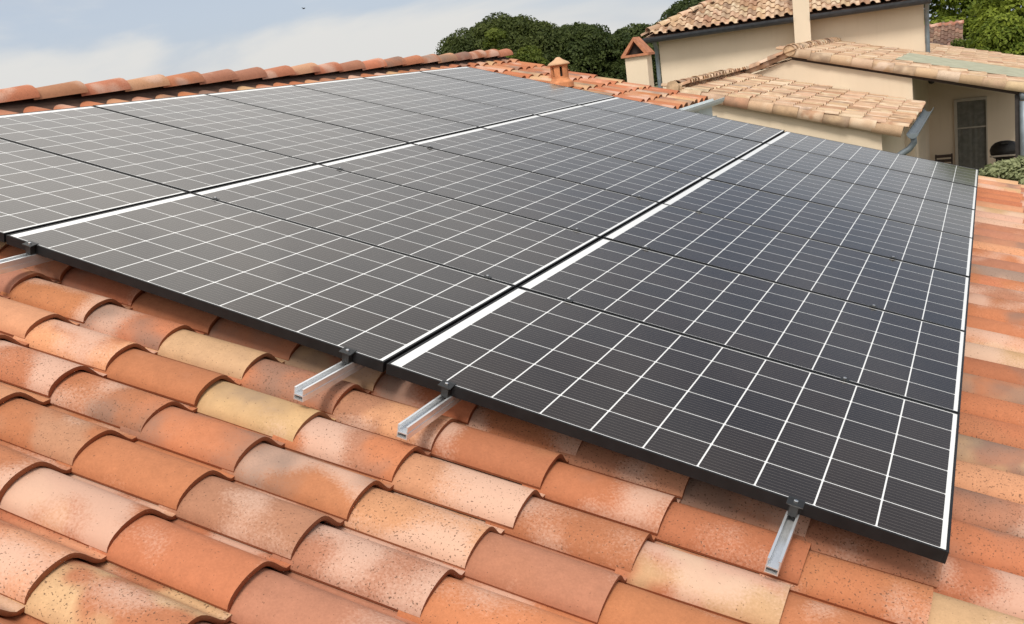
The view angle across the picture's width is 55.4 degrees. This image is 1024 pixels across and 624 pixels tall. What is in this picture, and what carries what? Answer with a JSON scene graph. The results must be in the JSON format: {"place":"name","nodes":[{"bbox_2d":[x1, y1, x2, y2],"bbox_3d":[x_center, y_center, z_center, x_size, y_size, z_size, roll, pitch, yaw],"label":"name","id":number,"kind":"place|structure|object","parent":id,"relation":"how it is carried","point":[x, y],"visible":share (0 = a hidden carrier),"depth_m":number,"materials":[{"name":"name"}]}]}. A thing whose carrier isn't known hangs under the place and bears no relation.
{"place":"outdoors","nodes":[
{"label":"outdoors","id":0,"kind":"place"},
{"bbox_2d":[0,0,1021,88],"label":"sky","id":1,"kind":"structure","parent":0,"point":[43,42],"materials":[{"name":"white"}]},
{"bbox_2d":[935,153,952,164],"bbox_3d":[10.161,-3.240,22.918,0.380,0.900,0.400,-1,15,26],"label":"garden chair","id":2,"kind":"object","parent":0,"point":[945,156],"visible":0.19,"depth_m":22.96,"materials":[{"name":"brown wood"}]},
{"bbox_2d":[990,140,1014,161],"bbox_3d":[10.900,-3.159,21.493,0.640,1.234,0.660,-1,15,26],"label":"barbecue","id":3,"kind":"object","parent":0,"point":[1001,150],"visible":0.75,"depth_m":21.23,"materials":[{"name":"black metal"}]},
{"label":"ground","id":4,"kind":"structure","parent":0,"visible":0},
{"bbox_2d":[482,27,513,58],"bbox_3d":[-0.209,-7.339,35.940,1.512,6.188,1.533,-20,18,-41],"label":"young tree","id":5,"kind":"object","parent":4,"relation":"on","point":[493,35],"visible":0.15,"depth_m":35.20,"materials":[{"name":"green plant"}]},
{"bbox_2d":[0,49,1023,623],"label":"house","id":6,"kind":"structure","parent":4,"relation":"on","point":[164,461],"depth_m":2.72,"materials":[{"name":"ceramic"}]},
{"bbox_2d":[0,253,52,273],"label":"mounting rail","id":7,"kind":"object","parent":6,"relation":"attached to","point":[16,262],"depth_m":3.66,"materials":[{"name":"metal"}]},
{"bbox_2d":[22,241,38,254],"bbox_3d":[-1.827,-0.243,3.698,0.046,0.047,0.039,17,22,21],"label":"end clamp","id":8,"kind":"object","parent":7,"relation":"attached to","point":[30,247],"visible":1,"depth_m":3.69,"materials":[{"name":"metal"}]},
{"bbox_2d":[0,138,187,242],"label":"solar panel","id":9,"kind":"object","parent":6,"relation":"attached to","point":[39,188],"visible":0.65,"depth_m":4.44,"materials":[{"name":"black glass"}]},
{"bbox_2d":[0,106,315,192],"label":"solar panel","id":10,"kind":"object","parent":6,"relation":"attached to","point":[177,158],"visible":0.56,"depth_m":5.31,"materials":[{"name":"black glass"}]},
{"bbox_2d":[93,94,408,163],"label":"solar panel","id":11,"kind":"object","parent":6,"relation":"attached to","point":[302,138],"visible":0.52,"depth_m":6.19,"materials":[{"name":"black glass"}]},
{"bbox_2d":[293,361,364,401],"bbox_3d":[0.904,-0.723,6.141,0.035,0.042,7.318,17,22,21],"label":"mounting rail","id":12,"kind":"object","parent":6,"relation":"attached to","point":[309,388],"visible":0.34,"depth_m":3.08,"materials":[{"name":"metal"}]},
{"bbox_2d":[6,193,513,371],"bbox_3d":[-0.972,-0.185,3.887,1.716,0.037,1.000,17,22,21],"label":"solar panel","id":13,"kind":"object","parent":12,"relation":"on","point":[377,308],"visible":0.88,"depth_m":3.76,"materials":[{"name":"black glass"}]},
{"bbox_2d":[339,347,356,363],"bbox_3d":[-0.537,0.142,3.183,0.046,0.047,0.039,17,22,21],"label":"end clamp","id":14,"kind":"object","parent":12,"relation":"attached to","point":[347,353],"visible":1,"depth_m":3.17,"materials":[{"name":"metal"}]},
{"bbox_2d":[193,164,599,288],"bbox_3d":[-0.542,-0.454,4.762,1.716,0.037,1.000,17,22,21],"label":"solar panel","id":15,"kind":"object","parent":12,"relation":"on","point":[515,251],"visible":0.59,"depth_m":4.69,"materials":[{"name":"black glass"}]},
{"bbox_2d":[320,143,658,238],"bbox_3d":[-0.112,-0.724,5.637,1.716,0.038,1.000,17,22,21],"label":"solar panel","id":16,"kind":"object","parent":12,"relation":"attached to","point":[598,212],"visible":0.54,"depth_m":5.57,"materials":[{"name":"black glass"}]},
{"bbox_2d":[411,128,702,203],"bbox_3d":[0.319,-0.994,6.513,1.716,0.039,1.000,17,22,21],"label":"solar panel","id":17,"kind":"object","parent":12,"relation":"on","point":[643,181],"visible":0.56,"depth_m":6.45,"materials":[{"name":"black glass"}]},
{"bbox_2d":[481,115,736,178],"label":"solar panel","id":18,"kind":"object","parent":12,"relation":"on","point":[685,160],"visible":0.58,"depth_m":7.34,"materials":[{"name":"black glass"}]},
{"bbox_2d":[537,105,762,159],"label":"solar panel","id":19,"kind":"object","parent":12,"relation":"attached to","point":[710,142],"visible":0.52,"depth_m":8.22,"materials":[{"name":"black glass"}]},
{"bbox_2d":[583,97,784,143],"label":"solar panel","id":20,"kind":"object","parent":12,"relation":"on","point":[724,126],"visible":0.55,"depth_m":9.10,"materials":[{"name":"black glass"}]},
{"bbox_2d":[207,85,478,143],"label":"solar panel","id":21,"kind":"object","parent":6,"relation":"attached to","point":[409,127],"visible":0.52,"depth_m":7.08,"materials":[{"name":"black glass"}]},
{"bbox_2d":[294,77,533,127],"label":"solar panel","id":22,"kind":"object","parent":6,"relation":"attached to","point":[473,113],"visible":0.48,"depth_m":7.96,"materials":[{"name":"black glass"}]},
{"bbox_2d":[397,394,460,439],"bbox_3d":[1.236,-0.624,6.009,0.035,0.042,7.318,17,22,21],"label":"mounting rail","id":23,"kind":"object","parent":6,"relation":"attached to","point":[414,423],"visible":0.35,"depth_m":2.94,"materials":[{"name":"metal"}]},
{"bbox_2d":[438,380,455,397],"bbox_3d":[-0.205,0.241,3.050,0.046,0.046,0.039,17,22,21],"label":"end clamp","id":24,"kind":"object","parent":23,"relation":"attached to","point":[446,386],"visible":1,"depth_m":3.04,"materials":[{"name":"metal"}]},
{"bbox_2d":[362,71,577,114],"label":"solar panel","id":25,"kind":"object","parent":6,"relation":"attached to","point":[486,94],"visible":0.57,"depth_m":8.85,"materials":[{"name":"black glass"}]},
{"bbox_2d":[420,66,613,104],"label":"solar panel","id":26,"kind":"object","parent":6,"relation":"attached to","point":[528,86],"visible":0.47,"depth_m":9.72,"materials":[{"name":"black glass"}]},
{"bbox_2d":[764,511,800,576],"bbox_3d":[2.212,-0.332,5.619,0.035,0.042,7.318,17,22,21],"label":"mounting rail","id":27,"kind":"object","parent":6,"relation":"attached to","point":[779,549],"visible":0.34,"depth_m":2.54,"materials":[{"name":"metal"}]},
{"bbox_2d":[386,287,959,563],"bbox_3d":[0.575,0.277,3.269,1.716,0.037,1.000,17,22,21],"label":"solar panel","id":28,"kind":"object","parent":27,"relation":"attached to","point":[874,464],"visible":1,"depth_m":3.13,"materials":[{"name":"black glass"}]},
{"bbox_2d":[840,377,849,381],"bbox_3d":[1.207,0.241,3.532,0.032,0.011,0.025,17,22,21],"label":"clamp","id":29,"kind":"object","parent":28,"relation":"attached to","point":[844,379],"visible":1,"depth_m":3.53,"materials":[{"name":"metal"}]},
{"bbox_2d":[519,238,965,413],"bbox_3d":[1.005,0.007,4.144,1.716,0.037,1.000,17,22,21],"label":"solar panel","id":30,"kind":"object","parent":27,"relation":"attached to","point":[914,359],"visible":0.78,"depth_m":4.06,"materials":[{"name":"black glass"}]},
{"bbox_2d":[603,203,969,331],"bbox_3d":[1.435,-0.262,5.019,1.716,0.037,1.000,17,22,21],"label":"solar panel","id":31,"kind":"object","parent":27,"relation":"attached to","point":[926,294],"visible":0.74,"depth_m":4.95,"materials":[{"name":"black glass"}]},
{"bbox_2d":[786,496,805,517],"bbox_3d":[0.771,0.533,2.660,0.046,0.046,0.039,17,22,21],"label":"end clamp","id":32,"kind":"object","parent":27,"relation":"attached to","point":[795,504],"visible":1,"depth_m":2.65,"materials":[{"name":"metal"}]},
{"bbox_2d":[663,178,972,276],"bbox_3d":[1.865,-0.532,5.895,1.716,0.040,1.000,17,22,21],"label":"solar panel","id":33,"kind":"object","parent":27,"relation":"attached to","point":[923,246],"visible":0.71,"depth_m":5.83,"materials":[{"name":"black glass"}]},
{"bbox_2d":[706,159,975,237],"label":"solar panel","id":34,"kind":"object","parent":27,"relation":"attached to","point":[934,215],"visible":0.76,"depth_m":6.71,"materials":[{"name":"black glass"}]},
{"bbox_2d":[739,143,976,209],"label":"solar panel","id":35,"kind":"object","parent":27,"relation":"attached to","point":[927,188],"visible":0.69,"depth_m":7.60,"materials":[{"name":"black glass"}]},
{"bbox_2d":[766,131,978,186],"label":"solar panel","id":36,"kind":"object","parent":27,"relation":"attached to","point":[893,161],"visible":0.68,"depth_m":8.48,"materials":[{"name":"black glass"}]},
{"bbox_2d":[434,12,590,73],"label":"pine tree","id":37,"kind":"object","parent":4,"relation":"on","point":[521,30],"visible":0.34,"depth_m":41.61,"materials":[{"name":"green plant"}]},
{"bbox_2d":[513,45,549,65],"bbox_3d":[0.890,-7.107,36.028,1.936,5.412,1.646,-1,15,26],"label":"young tree","id":38,"kind":"object","parent":4,"relation":"on","point":[530,54],"visible":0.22,"depth_m":35.22,"materials":[{"name":"green plant"}]},
{"bbox_2d":[542,21,626,81],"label":"pine tree","id":39,"kind":"object","parent":4,"relation":"on","point":[592,43],"visible":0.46,"depth_m":41.25,"materials":[{"name":"green plant"}]},
{"bbox_2d":[586,23,661,85],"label":"dark tree","id":40,"kind":"object","parent":4,"relation":"on","point":[626,34],"visible":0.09,"depth_m":42.04,"materials":[{"name":"green plant"}]},
{"bbox_2d":[651,0,705,85],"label":"oak tree","id":41,"kind":"object","parent":4,"relation":"on","point":[678,7],"visible":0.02,"depth_m":41.27,"materials":[{"name":"green plant"}]},
{"bbox_2d":[621,37,933,154],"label":"outbuilding","id":42,"kind":"structure","parent":4,"relation":"on","point":[864,119],"depth_m":15.97,"materials":[{"name":"tile"}]},
{"bbox_2d":[641,0,930,88],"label":"villa","id":43,"kind":"object","parent":4,"relation":"on","point":[704,37],"visible":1,"depth_m":25.55,"materials":[{"name":"paint"}]},
{"bbox_2d":[740,37,1023,178],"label":"porch wing","id":44,"kind":"structure","parent":4,"relation":"on","point":[974,98],"depth_m":21.16,"materials":[{"name":"beige paint"}]},
{"bbox_2d":[954,96,987,175],"bbox_3d":[10.885,-4.006,23.094,0.705,2.105,0.048,-1,15,26],"label":"door","id":45,"kind":"structure","parent":44,"relation":"in","point":[971,133],"depth_m":23.05,"materials":[{"name":"black"}]},
{"bbox_2d":[924,20,963,44],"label":"cottage","id":46,"kind":"structure","parent":4,"relation":"on","point":[944,33],"depth_m":35.87,"materials":[{"name":"ceramic"}]},
{"bbox_2d":[949,38,967,47],"bbox_3d":[15.091,-7.352,32.764,0.998,3.660,1.079,-1,15,26],"label":"bush","id":47,"kind":"object","parent":4,"relation":"on","point":[960,43],"visible":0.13,"depth_m":32.26,"materials":[{"name":"green plant"}]},
{"bbox_2d":[924,0,994,40],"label":"broadleaf tree","id":48,"kind":"object","parent":4,"relation":"on","point":[966,14],"visible":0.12,"depth_m":41.83,"materials":[{"name":"green plant"}]},
{"bbox_2d":[966,0,1023,48],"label":"broadleaf tree","id":49,"kind":"object","parent":4,"relation":"on","point":[982,9],"visible":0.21,"depth_m":36.84,"materials":[{"name":"green plant"}]},
{"bbox_2d":[975,12,1023,55],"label":"bush","id":50,"kind":"object","parent":4,"relation":"on","point":[1008,29],"visible":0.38,"depth_m":33.10,"materials":[{"name":"green plant"}]},
{"bbox_2d":[978,155,1023,184],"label":"shrub","id":51,"kind":"object","parent":4,"relation":"on","point":[1012,169],"visible":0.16,"depth_m":10.20,"materials":[{"name":"green plant"}]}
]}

